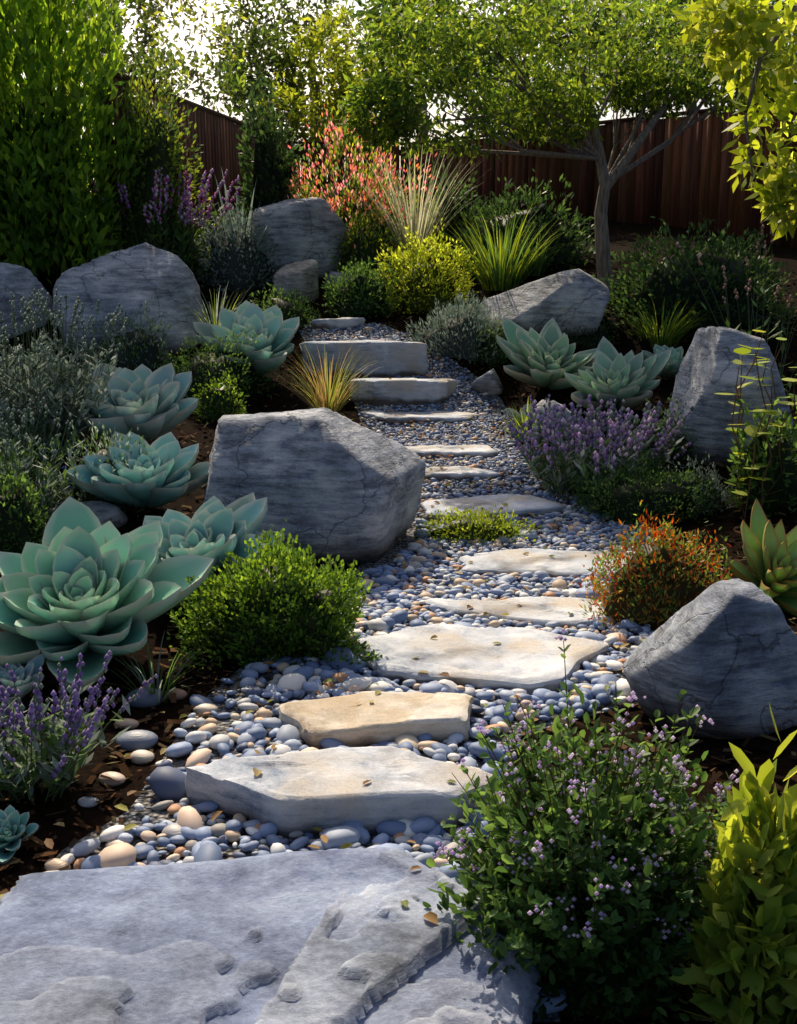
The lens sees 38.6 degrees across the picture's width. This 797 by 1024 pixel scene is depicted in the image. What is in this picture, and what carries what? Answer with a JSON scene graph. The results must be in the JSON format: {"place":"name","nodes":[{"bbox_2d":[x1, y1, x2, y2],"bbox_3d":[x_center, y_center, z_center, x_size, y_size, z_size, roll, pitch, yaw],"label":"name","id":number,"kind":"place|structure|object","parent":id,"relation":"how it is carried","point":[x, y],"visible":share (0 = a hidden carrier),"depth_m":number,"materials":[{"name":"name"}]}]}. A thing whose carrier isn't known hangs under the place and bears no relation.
{"place":"outdoors","nodes":[
{"label":"outdoors","id":0,"kind":"place"},
{"bbox_2d":[0,213,796,1023],"bbox_3d":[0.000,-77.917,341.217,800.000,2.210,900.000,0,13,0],"label":"ground","id":1,"kind":"structure","parent":0,"point":[102,813],"depth_m":5.67,"materials":[{"name":"soil"}]},
{"bbox_2d":[0,805,38,863],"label":"echeveria","id":2,"kind":"object","parent":1,"relation":"on","point":[13,823],"visible":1,"depth_m":2.92,"materials":[{"name":"green plant"}]},
{"bbox_2d":[0,654,44,704],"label":"echeveria","id":3,"kind":"object","parent":1,"relation":"on","point":[27,676],"visible":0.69,"depth_m":3.75,"materials":[{"name":"green plant"}]},
{"bbox_2d":[0,459,49,553],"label":"shrub","id":4,"kind":"object","parent":1,"relation":"on","point":[21,524],"visible":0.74,"depth_m":5.11,"materials":[{"name":"green plant"}]},
{"bbox_2d":[0,262,52,339],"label":"boulder","id":5,"kind":"object","parent":1,"relation":"on","point":[19,282],"visible":0.58,"depth_m":9.34,"materials":[{"name":"grey stone"}]},
{"bbox_2d":[0,397,90,533],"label":"rosemary","id":6,"kind":"object","parent":1,"relation":"on","point":[17,459],"visible":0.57,"depth_m":5.54,"materials":[{"name":"green plant"}]},
{"bbox_2d":[2,0,95,101],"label":"foliage","id":7,"kind":"object","parent":1,"relation":"on","point":[57,37],"depth_m":13.13,"materials":[{"name":"green plant"}]},
{"bbox_2d":[36,459,74,505],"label":"shrub","id":8,"kind":"object","parent":1,"relation":"on","point":[66,485],"visible":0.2,"depth_m":5.93,"materials":[{"name":"green plant"}]},
{"bbox_2d":[0,288,127,467],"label":"rosemary","id":9,"kind":"object","parent":1,"relation":"on","point":[37,386],"visible":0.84,"depth_m":6.58,"materials":[{"name":"green plant"}]},
{"bbox_2d":[0,650,157,804],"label":"lavender","id":10,"kind":"object","parent":1,"relation":"on","point":[55,756],"visible":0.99,"depth_m":3.16,"materials":[{"name":"purple plant"}]},
{"bbox_2d":[0,0,165,283],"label":"hedge","id":11,"kind":"object","parent":1,"relation":"on","point":[49,156],"visible":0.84,"depth_m":10.31,"materials":[{"name":"green plant"}]},
{"bbox_2d":[46,501,127,526],"bbox_3d":[-1.568,0.042,5.728,0.392,0.206,0.360,0,13,0],"label":"rock","id":12,"kind":"object","parent":1,"relation":"on","point":[105,512],"visible":0.32,"depth_m":5.66,"materials":[{"name":"grey stone"}]},
{"bbox_2d":[73,184,128,264],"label":"shrub","id":13,"kind":"object","parent":1,"relation":"on","point":[109,247],"visible":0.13,"depth_m":10.68,"materials":[{"name":"green plant"}]},
{"bbox_2d":[56,414,149,516],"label":"shrub","id":14,"kind":"object","parent":1,"relation":"on","point":[80,494],"visible":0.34,"depth_m":5.91,"materials":[{"name":"green plant"}]},
{"bbox_2d":[0,496,213,690],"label":"echeveria","id":15,"kind":"object","parent":1,"relation":"on","point":[83,582],"visible":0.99,"depth_m":4.08,"materials":[{"name":"green plant"}]},
{"bbox_2d":[59,363,197,442],"bbox_3d":[-1.615,-0.624,6.980,0.825,0.439,0.848,-3,35,1],"label":"echeveria","id":16,"kind":"object","parent":1,"relation":"on","point":[149,403],"visible":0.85,"depth_m":6.91,"materials":[{"name":"green plant"}]},
{"bbox_2d":[53,242,206,358],"bbox_3d":[-2.229,-1.755,9.521,1.239,0.983,1.109,0,13,0],"label":"boulder","id":17,"kind":"object","parent":1,"relation":"on","point":[164,284],"visible":0.62,"depth_m":9.26,"materials":[{"name":"grey stone"}]},
{"bbox_2d":[87,300,173,373],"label":"shrub","id":18,"kind":"object","parent":1,"relation":"on","point":[138,347],"visible":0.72,"depth_m":8.88,"materials":[{"name":"green plant"}]},
{"bbox_2d":[67,431,209,507],"bbox_3d":[-1.283,-0.182,5.920,0.730,0.335,0.629,3,33,-1],"label":"echeveria","id":19,"kind":"object","parent":1,"relation":"on","point":[164,474],"visible":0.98,"depth_m":5.81,"materials":[{"name":"green plant"}]},
{"bbox_2d":[92,631,202,704],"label":"grass","id":20,"kind":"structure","parent":1,"relation":"on","point":[159,682],"depth_m":3.89,"materials":[{"name":"green plant"}]},
{"bbox_2d":[83,23,216,271],"bbox_3d":[-2.457,-3.523,10.908,1.421,2.747,0.956,0,13,0],"label":"tree","id":21,"kind":"object","parent":1,"relation":"on","point":[159,152],"visible":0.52,"depth_m":10.80,"materials":[{"name":"green plant"}]},
{"bbox_2d":[91,167,240,268],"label":"flowers","id":22,"kind":"object","parent":1,"relation":"on","point":[186,207],"visible":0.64,"depth_m":10.78,"materials":[{"name":"purple plant"}]},
{"bbox_2d":[138,195,211,285],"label":"shrub","id":23,"kind":"object","parent":1,"relation":"on","point":[192,268],"visible":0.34,"depth_m":10.89,"materials":[{"name":"green plant"}]},
{"bbox_2d":[98,71,292,245],"bbox_3d":[-2.262,-4.069,14.973,0.145,2.310,8.736,1,13,6],"label":"fence","id":24,"kind":"object","parent":1,"relation":"on","point":[216,132],"visible":0.3,"depth_m":13.79,"materials":[{"name":"brown wood"}]},
{"bbox_2d":[142,493,280,607],"bbox_3d":[-0.867,0.203,4.763,0.813,0.359,0.740,-4,36,1],"label":"echeveria","id":25,"kind":"object","parent":1,"relation":"on","point":[214,528],"visible":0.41,"depth_m":4.80,"materials":[{"name":"green plant"}]},
{"bbox_2d":[154,326,282,401],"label":"dark shrub","id":26,"kind":"object","parent":1,"relation":"on","point":[216,365],"visible":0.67,"depth_m":8.63,"materials":[{"name":"green plant"}]},
{"bbox_2d":[178,284,259,325],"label":"grass","id":27,"kind":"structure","parent":1,"relation":"on","point":[214,316],"depth_m":9.46,"materials":[{"name":"green plant"}]},
{"bbox_2d":[191,368,249,422],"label":"shrub","id":28,"kind":"object","parent":1,"relation":"on","point":[215,404],"visible":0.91,"depth_m":8.08,"materials":[{"name":"green plant"}]},
{"bbox_2d":[194,197,282,298],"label":"grey shrub","id":29,"kind":"object","parent":1,"relation":"on","point":[242,264],"visible":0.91,"depth_m":10.98,"materials":[{"name":"green plant"}]},
{"bbox_2d":[192,167,295,245],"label":"ornamental grass","id":30,"kind":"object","parent":1,"relation":"on","point":[237,227],"depth_m":11.18,"materials":[{"name":"green plant"}]},
{"bbox_2d":[193,300,299,376],"bbox_3d":[-1.219,-1.326,9.079,0.844,0.445,0.958,0,36,0],"label":"echeveria","id":31,"kind":"object","parent":1,"relation":"on","point":[272,329],"visible":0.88,"depth_m":9.03,"materials":[{"name":"green plant"}]},
{"bbox_2d":[0,847,540,1023],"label":"stone slab","id":32,"kind":"structure","parent":1,"relation":"on","point":[341,936],"depth_m":2.29,"materials":[{"name":"grey stone"}]},
{"bbox_2d":[230,56,314,231],"bbox_3d":[-1.338,-3.597,11.850,0.969,2.191,0.810,0,13,0],"label":"dark shrub","id":33,"kind":"object","parent":1,"relation":"on","point":[271,172],"visible":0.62,"depth_m":11.73,"materials":[{"name":"green plant"}]},
{"bbox_2d":[249,282,321,331],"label":"shrub","id":34,"kind":"object","parent":1,"relation":"on","point":[288,308],"visible":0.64,"depth_m":9.98,"materials":[{"name":"green plant"}]},
{"bbox_2d":[273,259,318,304],"bbox_3d":[-0.972,-2.143,10.782,0.423,0.490,0.416,0,13,0],"label":"boulder","id":35,"kind":"object","parent":1,"relation":"on","point":[300,276],"visible":0.74,"depth_m":10.66,"materials":[{"name":"grey stone"}]},
{"bbox_2d":[250,197,347,278],"bbox_3d":[-0.952,-2.721,11.500,0.694,0.887,1.034,12,17,41],"label":"boulder","id":36,"kind":"object","parent":1,"relation":"on","point":[302,229],"visible":0.66,"depth_m":11.21,"materials":[{"name":"grey stone"}]},
{"bbox_2d":[204,407,425,563],"bbox_3d":[-0.431,-0.142,5.806,1.150,0.772,0.925,0,13,0],"label":"boulder","id":37,"kind":"object","parent":1,"relation":"on","point":[324,481],"visible":0.8,"depth_m":5.51,"materials":[{"name":"grey stone"}]},
{"bbox_2d":[272,340,379,411],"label":"yellow grass","id":38,"kind":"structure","parent":1,"relation":"on","point":[332,397],"depth_m":8.59,"materials":[{"name":"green plant"}]},
{"bbox_2d":[322,271,350,289],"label":"back boulder","id":39,"kind":"object","parent":1,"relation":"on","point":[332,273],"visible":0.3,"depth_m":11.03,"materials":[{"name":"grey stone"}]},
{"bbox_2d":[311,317,364,329],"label":"step","id":40,"kind":"object","parent":1,"relation":"on","point":[345,322],"visible":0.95,"depth_m":9.88,"materials":[{"name":"stone"}]},
{"bbox_2d":[185,746,496,837],"bbox_3d":[-0.159,0.788,3.139,0.857,0.180,0.332,-1,13,-5],"label":"step","id":41,"kind":"object","parent":1,"relation":"on","point":[287,793],"visible":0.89,"depth_m":3.05,"materials":[{"name":"stone"}]},
{"bbox_2d":[44,636,645,870],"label":"river cobbles","id":42,"kind":"object","parent":1,"relation":"on","point":[139,743],"visible":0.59,"depth_m":3.50,"materials":[{"name":"beige stone"}]},
{"bbox_2d":[293,141,408,211],"bbox_3d":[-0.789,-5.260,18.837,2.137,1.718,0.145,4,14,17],"label":"flowering shrub","id":43,"kind":"object","parent":1,"relation":"on","point":[397,150],"visible":0.14,"depth_m":18.71,"materials":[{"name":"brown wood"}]},
{"bbox_2d":[56,324,655,1021],"bbox_3d":[0.246,-0.320,6.143,2.312,0.866,8.159,0,13,0],"label":"gravel bed","id":44,"kind":"object","parent":1,"relation":"on","point":[148,798],"visible":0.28,"depth_m":3.80,"materials":[{"name":"grey gravel"}]},
{"bbox_2d":[166,518,382,672],"bbox_3d":[-0.453,0.283,4.350,0.812,0.574,0.656,0,13,0],"label":"boxwood shrub","id":45,"kind":"object","parent":44,"relation":"on","point":[266,610],"visible":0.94,"depth_m":4.20,"materials":[{"name":"green plant"}]},
{"bbox_2d":[0,348,680,929],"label":"leaf litter","id":46,"kind":"object","parent":44,"relation":"on","point":[430,916],"visible":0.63,"depth_m":3.77,"materials":[{"name":"brown plant"}]},
{"bbox_2d":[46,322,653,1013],"bbox_3d":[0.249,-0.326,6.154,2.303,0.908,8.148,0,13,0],"label":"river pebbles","id":47,"kind":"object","parent":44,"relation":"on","point":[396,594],"visible":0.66,"depth_m":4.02,"materials":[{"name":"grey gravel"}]},
{"bbox_2d":[315,257,402,317],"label":"dark round shrub","id":48,"kind":"object","parent":1,"relation":"on","point":[362,294],"visible":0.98,"depth_m":10.27,"materials":[{"name":"green plant"}]},
{"bbox_2d":[299,340,429,379],"bbox_3d":[-0.278,-1.228,9.228,1.045,0.322,0.202,-1,13,-5],"label":"step","id":49,"kind":"object","parent":1,"relation":"on","point":[391,359],"visible":0.94,"depth_m":9.15,"materials":[{"name":"stone"}]},
{"bbox_2d":[327,203,402,278],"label":"shrub","id":50,"kind":"object","parent":1,"relation":"on","point":[367,242],"visible":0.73,"depth_m":11.33,"materials":[{"name":"green plant"}]},
{"bbox_2d":[284,102,458,265],"bbox_3d":[-0.375,-3.416,12.020,1.762,1.787,1.762,10,17,38],"label":"orange flower shrub","id":51,"kind":"object","parent":1,"relation":"on","point":[344,200],"visible":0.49,"depth_m":11.89,"materials":[{"name":"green plant"}]},
{"bbox_2d":[277,691,474,749],"bbox_3d":[-0.063,0.687,3.662,0.653,0.142,0.317,-2,13,-7],"label":"step","id":52,"kind":"object","parent":1,"relation":"on","point":[359,719],"visible":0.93,"depth_m":3.58,"materials":[{"name":"beige stone"}]},
{"bbox_2d":[0,259,796,1015],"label":"mulch chips","id":53,"kind":"object","parent":1,"relation":"on","point":[126,773],"visible":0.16,"depth_m":3.68,"materials":[{"name":"brown wood"}]},
{"bbox_2d":[349,378,456,406],"bbox_3d":[0.038,-0.926,8.832,0.846,0.222,0.257,-1,13,-3],"label":"step","id":54,"kind":"object","parent":1,"relation":"on","point":[397,391],"visible":0.97,"depth_m":8.72,"materials":[{"name":"stone"}]},
{"bbox_2d":[343,145,481,269],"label":"pale grass","id":55,"kind":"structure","parent":1,"relation":"on","point":[415,225],"depth_m":11.38,"materials":[{"name":"beige plant"}]},
{"bbox_2d":[359,410,479,425],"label":"step","id":56,"kind":"object","parent":1,"relation":"on","point":[409,417],"visible":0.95,"depth_m":8.40,"materials":[{"name":"stone"}]},
{"bbox_2d":[50,0,796,193],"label":"trees","id":57,"kind":"object","parent":1,"relation":"on","point":[334,60],"depth_m":21.78,"materials":[{"name":"green plant"}]},
{"bbox_2d":[0,0,770,149],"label":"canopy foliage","id":58,"kind":"object","parent":57,"relation":"attached to","point":[286,105],"visible":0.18,"depth_m":18.19,"materials":[{"name":"green plant"}]},
{"bbox_2d":[373,217,479,316],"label":"shrub","id":59,"kind":"object","parent":1,"relation":"on","point":[424,283],"visible":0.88,"depth_m":10.40,"materials":[{"name":"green plant"}]},
{"bbox_2d":[405,444,497,458],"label":"step","id":60,"kind":"object","parent":1,"relation":"on","point":[475,450],"visible":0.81,"depth_m":7.52,"materials":[{"name":"stone"}]},
{"bbox_2d":[420,159,486,265],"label":"shrub","id":61,"kind":"object","parent":1,"relation":"on","point":[456,206],"visible":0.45,"depth_m":11.72,"materials":[{"name":"green plant"}]},
{"bbox_2d":[401,288,510,364],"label":"grey green shrub","id":62,"kind":"object","parent":1,"relation":"on","point":[456,333],"visible":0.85,"depth_m":9.40,"materials":[{"name":"green plant"}]},
{"bbox_2d":[424,466,502,481],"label":"step","id":63,"kind":"object","parent":1,"relation":"on","point":[459,473],"visible":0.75,"depth_m":7.04,"materials":[{"name":"stone"}]},
{"bbox_2d":[404,503,541,547],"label":"ground cover shrub","id":64,"kind":"object","parent":1,"relation":"on","point":[473,526],"visible":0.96,"depth_m":5.92,"materials":[{"name":"green plant"}]},
{"bbox_2d":[357,623,609,694],"bbox_3d":[0.305,0.566,4.244,0.972,0.117,0.622,2,13,7],"label":"step","id":65,"kind":"object","parent":1,"relation":"on","point":[529,660],"visible":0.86,"depth_m":4.19,"materials":[{"name":"stone"}]},
{"bbox_2d":[471,368,503,393],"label":"rock","id":66,"kind":"object","parent":1,"relation":"on","point":[489,382],"visible":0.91,"depth_m":8.89,"materials":[{"name":"grey stone"}]},
{"bbox_2d":[464,318,511,368],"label":"shrub","id":67,"kind":"object","parent":1,"relation":"on","point":[500,359],"visible":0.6,"depth_m":9.32,"materials":[{"name":"green plant"}]},
{"bbox_2d":[420,493,565,521],"bbox_3d":[0.493,-0.003,6.493,0.825,0.112,0.493,-5,14,-22],"label":"step","id":68,"kind":"object","parent":1,"relation":"on","point":[521,505],"visible":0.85,"depth_m":6.42,"materials":[{"name":"stone"}]},
{"bbox_2d":[423,203,563,290],"bbox_3d":[0.965,-2.497,10.726,1.526,0.794,1.504,0,13,0],"label":"grass tuft","id":69,"kind":"object","parent":1,"relation":"on","point":[495,272],"depth_m":10.53,"materials":[{"name":"green plant"}]},
{"bbox_2d":[421,597,616,627],"bbox_3d":[0.543,0.449,4.791,0.910,0.101,0.347,1,13,3],"label":"step","id":70,"kind":"object","parent":1,"relation":"on","point":[542,611],"visible":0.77,"depth_m":4.77,"materials":[{"name":"stone"}]},
{"bbox_2d":[505,404,538,429],"bbox_3d":[0.946,-0.653,8.168,0.343,0.168,0.403,0,30,0],"label":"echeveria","id":71,"kind":"object","parent":1,"relation":"on","point":[510,412],"visible":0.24,"depth_m":8.18,"materials":[{"name":"green plant"}]},
{"bbox_2d":[497,398,549,438],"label":"grass tuft","id":72,"kind":"object","parent":1,"relation":"on","point":[525,419],"visible":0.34,"depth_m":7.98,"materials":[{"name":"green plant"}]},
{"bbox_2d":[433,168,615,274],"bbox_3d":[1.242,-2.885,11.394,1.326,1.054,1.556,-13,18,-43],"label":"dark shrub","id":73,"kind":"object","parent":1,"relation":"on","point":[570,243],"visible":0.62,"depth_m":11.17,"materials":[{"name":"green plant"}]},
{"bbox_2d":[511,236,560,275],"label":"grass","id":74,"kind":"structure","parent":1,"relation":"on","point":[538,265],"depth_m":10.82,"materials":[{"name":"green plant"}]},
{"bbox_2d":[455,548,631,577],"bbox_3d":[0.733,0.274,5.535,0.920,0.107,0.482,-1,13,-3],"label":"step","id":75,"kind":"object","parent":1,"relation":"on","point":[565,563],"visible":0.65,"depth_m":5.49,"materials":[{"name":"stone"}]},
{"bbox_2d":[480,268,609,336],"bbox_3d":[1.239,-1.774,9.795,1.078,0.630,0.941,0,13,0],"label":"boulder","id":76,"kind":"object","parent":1,"relation":"on","point":[572,299],"visible":0.74,"depth_m":9.45,"materials":[{"name":"grey stone"}]},
{"bbox_2d":[496,316,596,389],"bbox_3d":[1.206,-1.187,8.897,0.936,0.426,0.916,6,36,-1],"label":"echeveria","id":77,"kind":"object","parent":1,"relation":"on","point":[545,358],"visible":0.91,"depth_m":8.82,"materials":[{"name":"green plant"}]},
{"bbox_2d":[532,399,578,439],"bbox_3d":[1.140,-0.623,8.069,0.342,0.365,0.293,-6,14,-25],"label":"boulder","id":78,"kind":"object","parent":1,"relation":"on","point":[542,402],"visible":0.23,"depth_m":7.95,"materials":[{"name":"grey stone"}]},
{"bbox_2d":[334,0,796,291],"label":"tree","id":79,"kind":"object","parent":1,"relation":"on","point":[395,89],"depth_m":9.49,"materials":[{"name":"green plant"}]},
{"bbox_2d":[422,628,738,1023],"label":"flower shrub","id":80,"kind":"object","parent":1,"relation":"on","point":[586,891],"visible":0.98,"depth_m":2.24,"materials":[{"name":"green plant"}]},
{"bbox_2d":[562,315,619,348],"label":"shrub","id":81,"kind":"object","parent":1,"relation":"on","point":[592,340],"visible":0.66,"depth_m":9.40,"materials":[{"name":"green plant"}]},
{"bbox_2d":[503,394,694,503],"bbox_3d":[1.138,-0.400,6.795,1.062,0.585,1.019,-11,17,-39],"label":"lavender","id":82,"kind":"object","parent":1,"relation":"on","point":[592,442],"visible":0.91,"depth_m":6.64,"materials":[{"name":"purple plant"}]},
{"bbox_2d":[409,101,796,248],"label":"fence","id":83,"kind":"object","parent":1,"relation":"on","point":[681,179],"visible":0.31,"depth_m":14.05,"materials":[{"name":"brown wood"}]},
{"bbox_2d":[564,336,670,412],"bbox_3d":[1.625,-0.950,8.366,0.816,0.396,0.879,-6,33,1],"label":"echeveria","id":84,"kind":"object","parent":1,"relation":"on","point":[630,377],"visible":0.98,"depth_m":8.30,"materials":[{"name":"green plant"}]},
{"bbox_2d":[562,451,726,529],"bbox_3d":[1.404,-0.129,6.343,0.960,0.382,0.654,0,13,0],"label":"ground cover shrub","id":85,"kind":"object","parent":1,"relation":"on","point":[620,500],"visible":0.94,"depth_m":6.23,"materials":[{"name":"green plant"}]},
{"bbox_2d":[577,499,735,631],"bbox_3d":[1.079,0.219,4.682,0.691,0.544,0.426,0,13,0],"label":"flowering shrub","id":86,"kind":"object","parent":1,"relation":"on","point":[656,584],"visible":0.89,"depth_m":4.63,"materials":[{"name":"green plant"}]},
{"bbox_2d":[642,344,683,379],"bbox_3d":[2.107,-1.148,8.850,0.409,0.224,0.416,0,30,0],"label":"echeveria","id":87,"kind":"object","parent":1,"relation":"on","point":[670,371],"visible":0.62,"depth_m":8.84,"materials":[{"name":"green plant"}]},
{"bbox_2d":[631,393,707,469],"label":"shrub","id":88,"kind":"object","parent":1,"relation":"on","point":[681,458],"visible":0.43,"depth_m":7.00,"materials":[{"name":"green plant"}]},
{"bbox_2d":[592,213,796,339],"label":"dark shrub","id":89,"kind":"object","parent":1,"relation":"on","point":[671,278],"visible":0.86,"depth_m":9.56,"materials":[{"name":"green plant"}]},
{"bbox_2d":[663,451,735,517],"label":"ground cover shrub","id":90,"kind":"object","parent":1,"relation":"on","point":[685,484],"visible":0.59,"depth_m":6.33,"materials":[{"name":"green plant"}]},
{"bbox_2d":[623,578,796,738],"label":"boulder","id":91,"kind":"object","parent":1,"relation":"on","point":[723,653],"visible":0.89,"depth_m":3.52,"materials":[{"name":"grey stone"}]},
{"bbox_2d":[667,326,793,467],"bbox_3d":[2.083,-0.703,7.070,0.800,0.901,0.829,0,13,0],"label":"boulder","id":92,"kind":"object","parent":1,"relation":"on","point":[708,368],"visible":0.73,"depth_m":6.83,"materials":[{"name":"grey stone"}]},
{"bbox_2d":[669,703,796,1023],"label":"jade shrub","id":93,"kind":"object","parent":1,"relation":"on","point":[743,951],"visible":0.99,"depth_m":2.14,"materials":[{"name":"green plant"}]},
{"bbox_2d":[676,221,796,394],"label":"seed heads","id":94,"kind":"object","parent":1,"relation":"on","point":[753,302],"visible":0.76,"depth_m":7.94,"materials":[{"name":"plant"}]},
{"bbox_2d":[714,330,796,521],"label":"leafy plant","id":95,"kind":"object","parent":1,"relation":"on","point":[753,431],"visible":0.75,"depth_m":6.05,"materials":[{"name":"green plant"}]},
{"bbox_2d":[716,393,796,517],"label":"shrub","id":96,"kind":"object","parent":1,"relation":"on","point":[785,498],"visible":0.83,"depth_m":6.11,"materials":[{"name":"green plant"}]},
{"bbox_2d":[726,498,796,616],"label":"succulent","id":97,"kind":"object","parent":1,"relation":"on","point":[770,552],"visible":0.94,"depth_m":4.91,"materials":[{"name":"green plant"}]},
{"bbox_2d":[17,0,796,194],"label":"sky","id":98,"kind":"structure","parent":0,"point":[180,43],"materials":[{"name":"white"}]},
{"bbox_2d":[602,297,709,347],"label":"grass","id":99,"kind":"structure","parent":0,"point":[667,338],"depth_m":9.28,"materials":[{"name":"green plant"}]},
{"bbox_2d":[670,0,796,239],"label":"foliage","id":100,"kind":"object","parent":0,"point":[763,27],"depth_m":4.89,"materials":[{"name":"plant"}]}
]}

